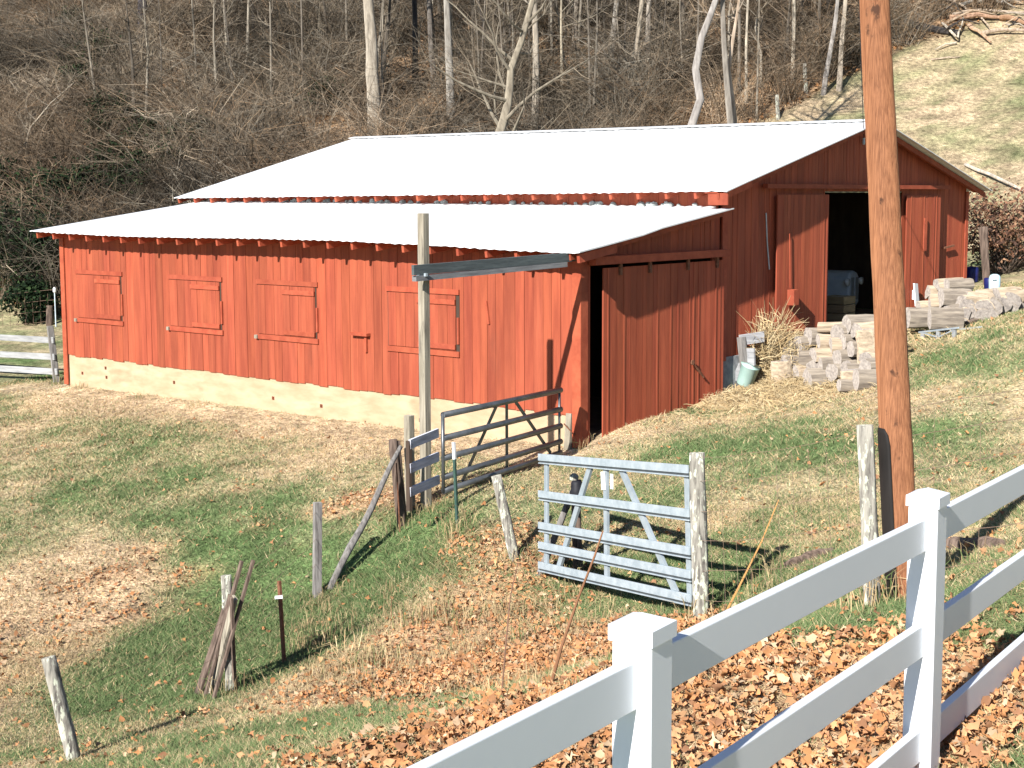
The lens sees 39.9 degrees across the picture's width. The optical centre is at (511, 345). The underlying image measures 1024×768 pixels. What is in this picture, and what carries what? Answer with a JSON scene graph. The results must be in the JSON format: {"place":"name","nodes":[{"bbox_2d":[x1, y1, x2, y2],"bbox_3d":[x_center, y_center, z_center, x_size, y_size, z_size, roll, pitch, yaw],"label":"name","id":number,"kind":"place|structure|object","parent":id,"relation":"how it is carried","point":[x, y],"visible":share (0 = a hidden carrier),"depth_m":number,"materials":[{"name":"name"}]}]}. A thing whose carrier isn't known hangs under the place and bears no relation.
{"place":"outdoors","nodes":[
{"label":"outdoors","id":0,"kind":"place"},
{"bbox_2d":[0,0,1023,767],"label":"ground","id":1,"kind":"structure","parent":0,"point":[966,106],"depth_m":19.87,"materials":[{"name":"plant"}]},
{"bbox_2d":[0,149,38,204],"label":"laurel shrub","id":2,"kind":"object","parent":1,"relation":"on","point":[17,172],"visible":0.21,"depth_m":51.36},
{"bbox_2d":[0,215,46,294],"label":"laurel shrub","id":3,"kind":"object","parent":1,"relation":"on","point":[12,238],"visible":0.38,"depth_m":45.29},
{"bbox_2d":[0,326,58,381],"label":"plank fence","id":4,"kind":"object","parent":1,"relation":"on","point":[53,370],"visible":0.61,"depth_m":31.49,"materials":[{"name":"grey wood"}]},
{"bbox_2d":[0,272,61,325],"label":"laurel shrub","id":5,"kind":"object","parent":1,"relation":"on","point":[28,287],"visible":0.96,"depth_m":42.59,"materials":[{"name":"plant"}]},
{"bbox_2d":[0,203,68,291],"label":"laurel shrub","id":6,"kind":"object","parent":1,"relation":"on","point":[40,241],"visible":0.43,"depth_m":45.04,"materials":[{"name":"plant"}]},
{"bbox_2d":[0,184,83,254],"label":"laurel shrub","id":7,"kind":"object","parent":1,"relation":"on","point":[30,211],"visible":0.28,"depth_m":47.87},
{"bbox_2d":[10,58,85,158],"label":"bare tree","id":8,"kind":"object","parent":1,"relation":"on","point":[47,107],"visible":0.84,"depth_m":54.44,"materials":[{"name":"grey plant"}]},
{"bbox_2d":[3,156,94,221],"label":"laurel shrub","id":9,"kind":"object","parent":1,"relation":"on","point":[60,176],"visible":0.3,"depth_m":49.63,"materials":[{"name":"plant"}]},
{"bbox_2d":[41,655,80,759],"bbox_3d":[-3.684,3.048,11.581,0.382,1.009,0.124,2,7,22],"label":"fence post","id":10,"kind":"object","parent":1,"relation":"on","point":[64,721],"visible":0.96,"depth_m":11.53,"materials":[{"name":"grey wood"}]},
{"bbox_2d":[52,55,101,96],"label":"laurel shrub","id":11,"kind":"object","parent":1,"relation":"on","point":[77,67],"visible":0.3,"depth_m":59.57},
{"bbox_2d":[40,158,124,217],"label":"laurel shrub","id":12,"kind":"object","parent":1,"relation":"on","point":[87,170],"visible":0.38,"depth_m":49.99,"materials":[{"name":"plant"}]},
{"bbox_2d":[54,21,125,68],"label":"laurel shrub","id":13,"kind":"object","parent":1,"relation":"on","point":[90,41],"visible":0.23,"depth_m":61.17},
{"bbox_2d":[77,0,115,98],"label":"sapling","id":14,"kind":"object","parent":1,"relation":"on","point":[87,37],"visible":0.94,"depth_m":58.07,"materials":[{"name":"grey plant"}]},
{"bbox_2d":[80,132,138,176],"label":"laurel shrub","id":15,"kind":"object","parent":1,"relation":"on","point":[104,151],"visible":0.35,"depth_m":51.82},
{"bbox_2d":[77,87,144,135],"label":"laurel shrub","id":16,"kind":"object","parent":1,"relation":"on","point":[106,103],"visible":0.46,"depth_m":55.31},
{"bbox_2d":[94,142,176,203],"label":"laurel shrub","id":17,"kind":"object","parent":1,"relation":"on","point":[120,177],"visible":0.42,"depth_m":50.24,"materials":[{"name":"plant"}]},
{"bbox_2d":[113,0,158,123],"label":"sapling","id":18,"kind":"object","parent":1,"relation":"on","point":[131,55],"visible":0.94,"depth_m":55.26,"materials":[{"name":"grey plant"}]},
{"bbox_2d":[119,0,162,118],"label":"sapling","id":19,"kind":"object","parent":1,"relation":"on","point":[148,38],"visible":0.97,"depth_m":55.37,"materials":[{"name":"grey plant"}]},
{"bbox_2d":[120,108,175,147],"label":"laurel shrub","id":20,"kind":"object","parent":1,"relation":"on","point":[151,123],"visible":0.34,"depth_m":53.64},
{"bbox_2d":[119,134,191,181],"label":"laurel shrub","id":21,"kind":"object","parent":1,"relation":"on","point":[143,157],"visible":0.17,"depth_m":51.07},
{"bbox_2d":[158,109,225,148],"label":"laurel shrub","id":22,"kind":"object","parent":1,"relation":"on","point":[173,128],"visible":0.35,"depth_m":52.96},
{"bbox_2d":[194,594,229,693],"bbox_3d":[-2.983,3.001,14.072,0.451,1.094,0.093,0,6,5],"label":"leaning plank","id":23,"kind":"object","parent":1,"relation":"on","point":[209,657],"visible":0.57,"depth_m":14.06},
{"bbox_2d":[208,595,237,692],"bbox_3d":[-2.861,2.981,13.912,0.461,1.112,0.060,3,7,31],"label":"leaning plank","id":24,"kind":"object","parent":1,"relation":"on","point":[225,635],"visible":0.64,"depth_m":13.88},
{"bbox_2d":[213,0,232,101],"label":"sapling","id":25,"kind":"object","parent":1,"relation":"on","point":[221,36],"visible":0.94,"depth_m":56.26,"materials":[{"name":"grey plant"}]},
{"bbox_2d":[204,560,243,694],"bbox_3d":[-2.859,2.817,13.932,0.438,1.391,0.050,-2,6,-18],"label":"leaning plank","id":26,"kind":"object","parent":1,"relation":"on","point":[233,591],"visible":0.64,"depth_m":13.92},
{"bbox_2d":[211,0,243,95],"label":"sapling","id":27,"kind":"object","parent":1,"relation":"on","point":[230,63],"visible":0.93,"depth_m":55.94,"materials":[{"name":"grey plant"}]},
{"bbox_2d":[221,575,236,689],"bbox_3d":[-2.819,2.936,14.057,0.118,1.300,0.256,-3,7,-22],"label":"fence post","id":28,"kind":"object","parent":1,"relation":"on","point":[226,583],"visible":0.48,"depth_m":14.01,"materials":[{"name":"grey wood"}]},
{"bbox_2d":[229,596,236,689],"bbox_3d":[-2.744,2.952,13.872,0.043,1.078,0.332,-1,6,-10],"label":"leaning plank","id":29,"kind":"object","parent":1,"relation":"on","point":[232,625],"visible":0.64,"depth_m":13.84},
{"bbox_2d":[212,560,254,698],"bbox_3d":[-2.732,2.795,13.792,0.482,1.374,0.041,-4,7,-32],"label":"leaning plank","id":30,"kind":"object","parent":1,"relation":"on","point":[232,632],"visible":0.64,"depth_m":13.78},
{"bbox_2d":[244,0,276,115],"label":"sapling","id":31,"kind":"object","parent":1,"relation":"on","point":[270,13],"visible":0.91,"depth_m":54.77,"materials":[{"name":"grey plant"}]},
{"bbox_2d":[275,581,285,662],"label":"steel post","id":32,"kind":"object","parent":1,"relation":"on","point":[279,597],"visible":0.82,"depth_m":14.85,"materials":[{"name":"brown metal"}]},
{"bbox_2d":[312,502,321,597],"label":"fence post","id":33,"kind":"object","parent":1,"relation":"on","point":[317,553],"visible":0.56,"depth_m":16.98,"materials":[{"name":"grey wood"}]},
{"bbox_2d":[58,452,388,720],"bbox_3d":[-2.744,2.313,14.994,0.460,1.260,7.194,2,6,17],"label":"wire fence","id":34,"kind":"object","parent":33,"relation":"attached to","point":[214,593],"visible":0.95,"depth_m":13.80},
{"bbox_2d":[294,72,346,108],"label":"laurel shrub","id":35,"kind":"object","parent":1,"relation":"on","point":[323,90],"visible":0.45,"depth_m":54.67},
{"bbox_2d":[301,624,420,689],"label":"dry stalks","id":36,"kind":"object","parent":1,"relation":"on","point":[355,649],"visible":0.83,"depth_m":14.22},
{"bbox_2d":[326,445,402,589],"bbox_3d":[-1.829,2.133,17.622,0.091,1.596,1.500,4,7,32],"label":"brace pole","id":37,"kind":"object","parent":1,"relation":"on","point":[350,546],"visible":0.98,"depth_m":17.55,"materials":[{"name":"grey wood"}]},
{"bbox_2d":[363,0,383,134],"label":"bare tree","id":38,"kind":"object","parent":1,"relation":"on","point":[370,32],"visible":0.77,"depth_m":52.64,"materials":[{"name":"grey plant"}]},
{"bbox_2d":[357,0,399,91],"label":"sapling","id":39,"kind":"object","parent":1,"relation":"on","point":[389,23],"visible":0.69,"depth_m":54.56,"materials":[{"name":"grey plant"}]},
{"bbox_2d":[379,0,396,114],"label":"sapling","id":40,"kind":"object","parent":1,"relation":"on","point":[383,34],"visible":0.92,"depth_m":53.20,"materials":[{"name":"grey plant"}]},
{"bbox_2d":[388,439,405,525],"bbox_3d":[-1.484,1.838,18.294,0.300,1.262,0.134,5,8,40],"label":"fence post","id":41,"kind":"object","parent":1,"relation":"on","point":[393,446],"visible":0.81,"depth_m":18.25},
{"bbox_2d":[404,415,414,511],"bbox_3d":[-1.355,1.647,18.659,0.100,1.478,0.100,5,8,40],"label":"short post","id":42,"kind":"object","parent":1,"relation":"on","point":[408,427],"visible":0.46,"depth_m":18.59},
{"bbox_2d":[412,0,418,90],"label":"bare tree","id":43,"kind":"object","parent":1,"relation":"on","point":[414,16],"visible":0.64,"depth_m":55.61,"materials":[{"name":"grey plant"}]},
{"bbox_2d":[406,428,439,510],"bbox_3d":[-1.133,1.558,17.853,0.107,0.912,0.863,2,7,24],"label":"board panel","id":44,"kind":"object","parent":1,"relation":"on","point":[419,464],"visible":1,"depth_m":17.68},
{"bbox_2d":[427,0,437,86],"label":"bare tree","id":45,"kind":"object","parent":1,"relation":"on","point":[429,18],"visible":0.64,"depth_m":55.46,"materials":[{"name":"grey plant"}]},
{"bbox_2d":[444,0,456,127],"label":"bare tree","id":46,"kind":"object","parent":1,"relation":"on","point":[447,25],"visible":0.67,"depth_m":51.75,"materials":[{"name":"grey plant"}]},
{"bbox_2d":[452,442,458,527],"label":"steel post","id":47,"kind":"object","parent":1,"relation":"on","point":[455,478],"visible":0.82,"depth_m":17.77,"materials":[{"name":"metal"}]},
{"bbox_2d":[411,213,575,507],"bbox_3d":[-0.232,0.217,19.526,0.248,4.125,3.363,5,8,40],"label":"track support","id":48,"kind":"object","parent":1,"relation":"on","point":[424,271],"visible":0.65,"depth_m":18.55,"materials":[{"name":"metal"}]},
{"bbox_2d":[441,387,562,493],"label":"pipe gate","id":49,"kind":"structure","parent":48,"relation":"attached to","point":[506,440],"depth_m":19.55,"materials":[{"name":"metal"}]},
{"bbox_2d":[491,474,519,560],"bbox_3d":[-0.054,2.067,16.420,0.394,1.143,0.127,3,7,24],"label":"fence post","id":50,"kind":"object","parent":1,"relation":"on","point":[505,516],"visible":0.92,"depth_m":16.37,"materials":[{"name":"grey wood"}]},
{"bbox_2d":[31,119,991,448],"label":"barn","id":51,"kind":"structure","parent":1,"relation":"on","point":[291,285],"depth_m":25.55,"materials":[{"name":"wood"}]},
{"bbox_2d":[602,257,723,436],"bbox_3d":[2.507,-0.028,22.729,0.070,2.850,3.474,5,8,40],"label":"sliding door","id":52,"kind":"structure","parent":51,"relation":"in","point":[663,324],"depth_m":22.56,"materials":[{"name":"red paint"}]},
{"bbox_2d":[775,195,828,338],"bbox_3d":[5.438,-1.380,26.044,0.185,2.820,1.954,5,8,40],"label":"sliding door","id":53,"kind":"structure","parent":51,"relation":"in","point":[802,223],"depth_m":26.04,"materials":[{"name":"red paint"}]},
{"bbox_2d":[827,295,855,321],"bbox_3d":[6.659,-0.690,28.747,0.480,0.660,0.520,5,8,40],"label":"wooden crate","id":54,"kind":"object","parent":51,"relation":"on","point":[839,307],"visible":0.62,"depth_m":28.54,"materials":[{"name":"brown wood"}]},
{"bbox_2d":[904,195,940,307],"bbox_3d":[8.794,-1.916,30.138,0.065,2.599,1.714,5,8,40],"label":"sliding door","id":55,"kind":"structure","parent":51,"relation":"in","point":[922,233],"depth_m":30.04,"materials":[{"name":"red paint"}]},
{"bbox_2d":[0,0,1022,312],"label":"forest leaf litter","id":56,"kind":"object","parent":1,"relation":"on","point":[598,62],"visible":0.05,"depth_m":53.74,"materials":[{"name":"plant"}]},
{"bbox_2d":[0,0,1023,313],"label":"undergrowth","id":57,"kind":"object","parent":1,"relation":"on","point":[332,54],"visible":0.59,"depth_m":52.93,"materials":[{"name":"plant"}]},
{"bbox_2d":[0,314,1023,767],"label":"fallen leaves","id":58,"kind":"object","parent":1,"relation":"on","point":[492,702],"visible":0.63,"depth_m":8.09,"materials":[{"name":"plant"}]},
{"bbox_2d":[491,0,539,124],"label":"bare tree","id":59,"kind":"object","parent":1,"relation":"on","point":[536,57],"visible":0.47,"depth_m":51.01,"materials":[{"name":"grey plant"}]},
{"bbox_2d":[405,0,644,131],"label":"bare tree","id":60,"kind":"object","parent":1,"relation":"on","point":[506,113],"visible":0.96,"depth_m":45.13,"materials":[{"name":"grey plant"}]},
{"bbox_2d":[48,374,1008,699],"bbox_3d":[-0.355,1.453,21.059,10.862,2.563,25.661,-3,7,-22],"label":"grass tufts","id":61,"kind":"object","parent":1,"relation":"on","point":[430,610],"visible":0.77,"depth_m":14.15,"materials":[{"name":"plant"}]},
{"bbox_2d":[537,473,582,575],"bbox_3d":[0.656,2.041,15.850,0.622,1.304,0.563,5,8,40],"label":"brace post","id":62,"kind":"object","parent":1,"relation":"on","point":[576,483],"visible":0.53,"depth_m":15.59,"materials":[{"name":"grey wood"}]},
{"bbox_2d":[564,413,575,449],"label":"latch post","id":63,"kind":"object","parent":1,"relation":"on","point":[568,434],"visible":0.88,"depth_m":21.34,"materials":[{"name":"wood"}]},
{"bbox_2d":[550,531,602,682],"bbox_3d":[0.425,1.613,8.659,0.074,0.766,0.923,3,7,24],"label":"dry stem","id":64,"kind":"object","parent":1,"relation":"on","point":[567,630],"visible":0.88,"depth_m":8.44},
{"bbox_2d":[560,0,619,99],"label":"bare tree","id":65,"kind":"object","parent":1,"relation":"on","point":[561,27],"visible":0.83,"depth_m":52.59,"materials":[{"name":"grey plant"}]},
{"bbox_2d":[565,0,617,124],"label":"sapling","id":66,"kind":"object","parent":1,"relation":"on","point":[596,17],"visible":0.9,"depth_m":50.82,"materials":[{"name":"grey plant"}]},
{"bbox_2d":[538,454,692,606],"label":"farm gate","id":67,"kind":"structure","parent":1,"relation":"on","point":[607,560],"depth_m":14.07,"materials":[{"name":"metal"}]},
{"bbox_2d":[630,0,644,109],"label":"bare tree","id":68,"kind":"object","parent":1,"relation":"on","point":[639,24],"visible":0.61,"depth_m":51.84,"materials":[{"name":"grey plant"}]},
{"bbox_2d":[689,452,708,616],"bbox_3d":[1.693,1.780,12.740,0.156,1.636,0.318,-2,6,-16],"label":"fence post","id":69,"kind":"object","parent":1,"relation":"on","point":[699,550],"visible":0.89,"depth_m":12.68,"materials":[{"name":"grey wood"}]},
{"bbox_2d":[701,389,1023,609],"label":"wire fence","id":70,"kind":"object","parent":69,"relation":"attached to","point":[848,526],"visible":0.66,"depth_m":10.39,"materials":[{"name":"metal"}]},
{"bbox_2d":[688,0,718,124],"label":"bare tree","id":71,"kind":"object","parent":1,"relation":"on","point":[695,113],"visible":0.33,"depth_m":39.60,"materials":[{"name":"grey plant"}]},
{"bbox_2d":[681,0,748,123],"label":"bare tree","id":72,"kind":"object","parent":1,"relation":"on","point":[739,6],"visible":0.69,"depth_m":40.30,"materials":[{"name":"beige wood"}]},
{"bbox_2d":[407,464,1023,767],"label":"vinyl fence","id":73,"kind":"object","parent":1,"relation":"on","point":[628,693],"visible":1,"depth_m":4.94,"materials":[{"name":"plastic"}]},
{"bbox_2d":[599,339,836,411],"bbox_3d":[4.702,0.332,25.169,4.000,1.110,5.200,5,8,40],"label":"straw mound","id":74,"kind":"object","parent":1,"relation":"on","point":[752,404],"visible":0.12,"depth_m":23.43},
{"bbox_2d":[737,361,760,387],"bbox_3d":[4.101,0.494,24.476,0.430,0.461,0.350,5,8,40],"label":"green bucket","id":75,"kind":"object","parent":74,"relation":"on","point":[748,373],"visible":0.93,"depth_m":24.38,"materials":[{"name":"plastic"}]},
{"bbox_2d":[735,331,764,380],"bbox_3d":[4.128,0.211,24.550,0.599,0.904,0.294,-1,6,-3],"label":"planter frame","id":76,"kind":"object","parent":74,"relation":"on","point":[745,354],"visible":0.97,"depth_m":24.53,"materials":[{"name":"grey wood"}]},
{"bbox_2d":[818,357,833,369],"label":"log","id":77,"kind":"object","parent":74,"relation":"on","point":[823,362],"visible":0.27,"depth_m":23.80,"materials":[{"name":"grey wood"}]},
{"bbox_2d":[809,348,832,361],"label":"log","id":78,"kind":"object","parent":77,"relation":"on","point":[815,354],"visible":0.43,"depth_m":23.97,"materials":[{"name":"brown wood"}]},
{"bbox_2d":[720,0,732,123],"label":"bare tree","id":79,"kind":"object","parent":1,"relation":"on","point":[729,113],"visible":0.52,"depth_m":39.93,"materials":[{"name":"grey plant"}]},
{"bbox_2d":[745,0,780,120],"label":"sapling","id":80,"kind":"object","parent":1,"relation":"on","point":[758,17],"visible":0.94,"depth_m":48.45,"materials":[{"name":"grey plant"}]},
{"bbox_2d":[770,360,792,383],"bbox_3d":[4.672,0.498,24.409,0.439,0.528,0.412,5,8,40],"label":"stump","id":81,"kind":"object","parent":1,"relation":"on","point":[777,367],"visible":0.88,"depth_m":24.25,"materials":[{"name":"brown wood"}]},
{"bbox_2d":[781,547,834,566],"bbox_3d":[2.973,2.135,14.159,0.605,0.175,0.139,-2,6,-17],"label":"rotten log","id":82,"kind":"object","parent":1,"relation":"on","point":[809,554],"visible":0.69,"depth_m":14.11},
{"bbox_2d":[802,368,832,386],"bbox_3d":[5.396,0.581,23.869,0.877,0.412,0.391,-2,28,-12],"label":"log","id":83,"kind":"object","parent":1,"relation":"on","point":[810,375],"visible":0.28,"depth_m":23.65,"materials":[{"name":"grey wood"}]},
{"bbox_2d":[825,363,840,382],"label":"log","id":84,"kind":"object","parent":83,"relation":"on","point":[832,371],"visible":0.32,"depth_m":23.49,"materials":[{"name":"grey wood"}]},
{"bbox_2d":[832,349,856,363],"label":"log","id":85,"kind":"object","parent":84,"relation":"on","point":[839,356],"visible":0.3,"depth_m":23.62,"materials":[{"name":"grey wood"}]},
{"bbox_2d":[839,334,855,348],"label":"log","id":86,"kind":"object","parent":85,"relation":"on","point":[845,339],"visible":0.29,"depth_m":23.71,"materials":[{"name":"grey wood"}]},
{"bbox_2d":[842,314,873,333],"bbox_3d":[6.035,-0.359,24.080,0.742,0.349,0.330,-2,36,-16],"label":"log","id":87,"kind":"object","parent":86,"relation":"on","point":[848,321],"visible":0.38,"depth_m":23.92,"materials":[{"name":"grey wood"}]},
{"bbox_2d":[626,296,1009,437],"bbox_3d":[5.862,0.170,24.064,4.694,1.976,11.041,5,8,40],"label":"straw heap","id":88,"kind":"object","parent":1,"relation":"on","point":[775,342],"visible":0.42,"depth_m":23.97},
{"bbox_2d":[821,0,838,95],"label":"bare tree","id":89,"kind":"object","parent":1,"relation":"on","point":[827,67],"visible":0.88,"depth_m":49.84,"materials":[{"name":"grey plant"}]},
{"bbox_2d":[836,0,847,90],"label":"bare tree","id":90,"kind":"object","parent":1,"relation":"on","point":[839,84],"visible":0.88,"depth_m":49.99,"materials":[{"name":"grey plant"}]},
{"bbox_2d":[852,369,876,390],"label":"log","id":91,"kind":"object","parent":1,"relation":"on","point":[862,379],"visible":0.44,"depth_m":22.11,"materials":[{"name":"grey wood"}]},
{"bbox_2d":[855,328,874,362],"bbox_3d":[5.925,0.172,23.256,0.520,0.964,0.455,5,8,40],"label":"log","id":92,"kind":"object","parent":91,"relation":"on","point":[865,339],"visible":0.39,"depth_m":23.08,"materials":[{"name":"brown wood"}]},
{"bbox_2d":[856,424,880,605],"bbox_3d":[2.409,1.210,9.499,0.125,1.361,0.274,-2,6,-19],"label":"fence post","id":93,"kind":"object","parent":1,"relation":"on","point":[867,483],"visible":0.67,"depth_m":9.45,"materials":[{"name":"grey wood"}]},
{"bbox_2d":[859,0,914,599],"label":"utility pole","id":94,"kind":"object","parent":1,"relation":"on","point":[896,459],"visible":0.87,"depth_m":9.39,"materials":[{"name":"orange wood"}]},
{"bbox_2d":[906,307,938,328],"bbox_3d":[7.430,-0.509,25.508,0.575,0.392,0.411,-1,6,-3],"label":"log","id":95,"kind":"object","parent":1,"relation":"on","point":[916,317],"visible":0.68,"depth_m":25.35,"materials":[{"name":"grey wood"}]},
{"bbox_2d":[918,326,981,337],"bbox_3d":[7.540,-0.202,24.330,0.502,0.372,1.199,-2,6,-16],"label":"log rack","id":96,"kind":"object","parent":1,"relation":"on","point":[953,331],"visible":0.78,"depth_m":24.23,"materials":[{"name":"metal"}]},
{"bbox_2d":[927,307,963,329],"bbox_3d":[7.543,-0.474,24.515,0.552,0.397,0.378,0,6,6],"label":"log","id":97,"kind":"object","parent":96,"relation":"on","point":[944,317],"visible":0.9,"depth_m":24.36,"materials":[{"name":"grey wood"}]},
{"bbox_2d":[946,536,1005,549],"bbox_3d":[3.819,1.676,11.838,0.154,0.400,1.242,-1,6,-9],"label":"rotten log","id":98,"kind":"object","parent":1,"relation":"on","point":[982,540],"visible":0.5,"depth_m":11.59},
{"bbox_2d":[978,226,989,284],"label":"old post","id":99,"kind":"object","parent":1,"relation":"on","point":[984,243],"visible":0.84,"depth_m":32.35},
{"bbox_2d":[967,176,1023,273],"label":"russet shrub","id":100,"kind":"object","parent":1,"relation":"on","point":[1002,267],"visible":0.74,"depth_m":34.08,"materials":[{"name":"plant"}]},
{"bbox_2d":[968,200,1023,267],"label":"tan shrub","id":101,"kind":"object","parent":1,"relation":"on","point":[1020,242],"visible":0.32,"depth_m":34.62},
{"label":"log","id":102,"kind":"object","parent":1,"relation":"on","visible":0},
{"bbox_2d":[944,304,958,307],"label":"log","id":103,"kind":"object","parent":102,"relation":"on","point":[955,305],"visible":0.18,"depth_m":25.57,"materials":[{"name":"grey wood"}]},
{"bbox_2d":[937,287,971,307],"bbox_3d":[8.154,-0.861,25.931,0.552,0.391,0.420,3,12,-3],"label":"log","id":104,"kind":"object","parent":103,"relation":"on","point":[947,296],"visible":0.66,"depth_m":25.78,"materials":[{"name":"grey wood"}]},
{"bbox_2d":[943,278,974,290],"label":"log","id":105,"kind":"object","parent":104,"relation":"on","point":[965,283],"visible":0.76,"depth_m":26.04,"materials":[{"name":"grey wood"}]},
{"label":"log","id":106,"kind":"object","parent":1,"relation":"on","visible":0},
{"bbox_2d":[1005,292,1021,307],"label":"log","id":107,"kind":"object","parent":106,"relation":"on","point":[1014,298],"visible":0.56,"depth_m":25.66,"materials":[{"name":"beige wood"}]},
{"bbox_2d":[990,286,1023,301],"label":"log","id":108,"kind":"object","parent":107,"relation":"on","point":[999,292],"visible":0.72,"depth_m":25.80,"materials":[{"name":"brown wood"}]},
{"bbox_2d":[827,270,863,305],"bbox_3d":[6.765,-1.387,32.514,2.520,1.264,1.396,5,8,40],"label":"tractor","id":109,"kind":"object","parent":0,"point":[843,282],"visible":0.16,"depth_m":31.73,"materials":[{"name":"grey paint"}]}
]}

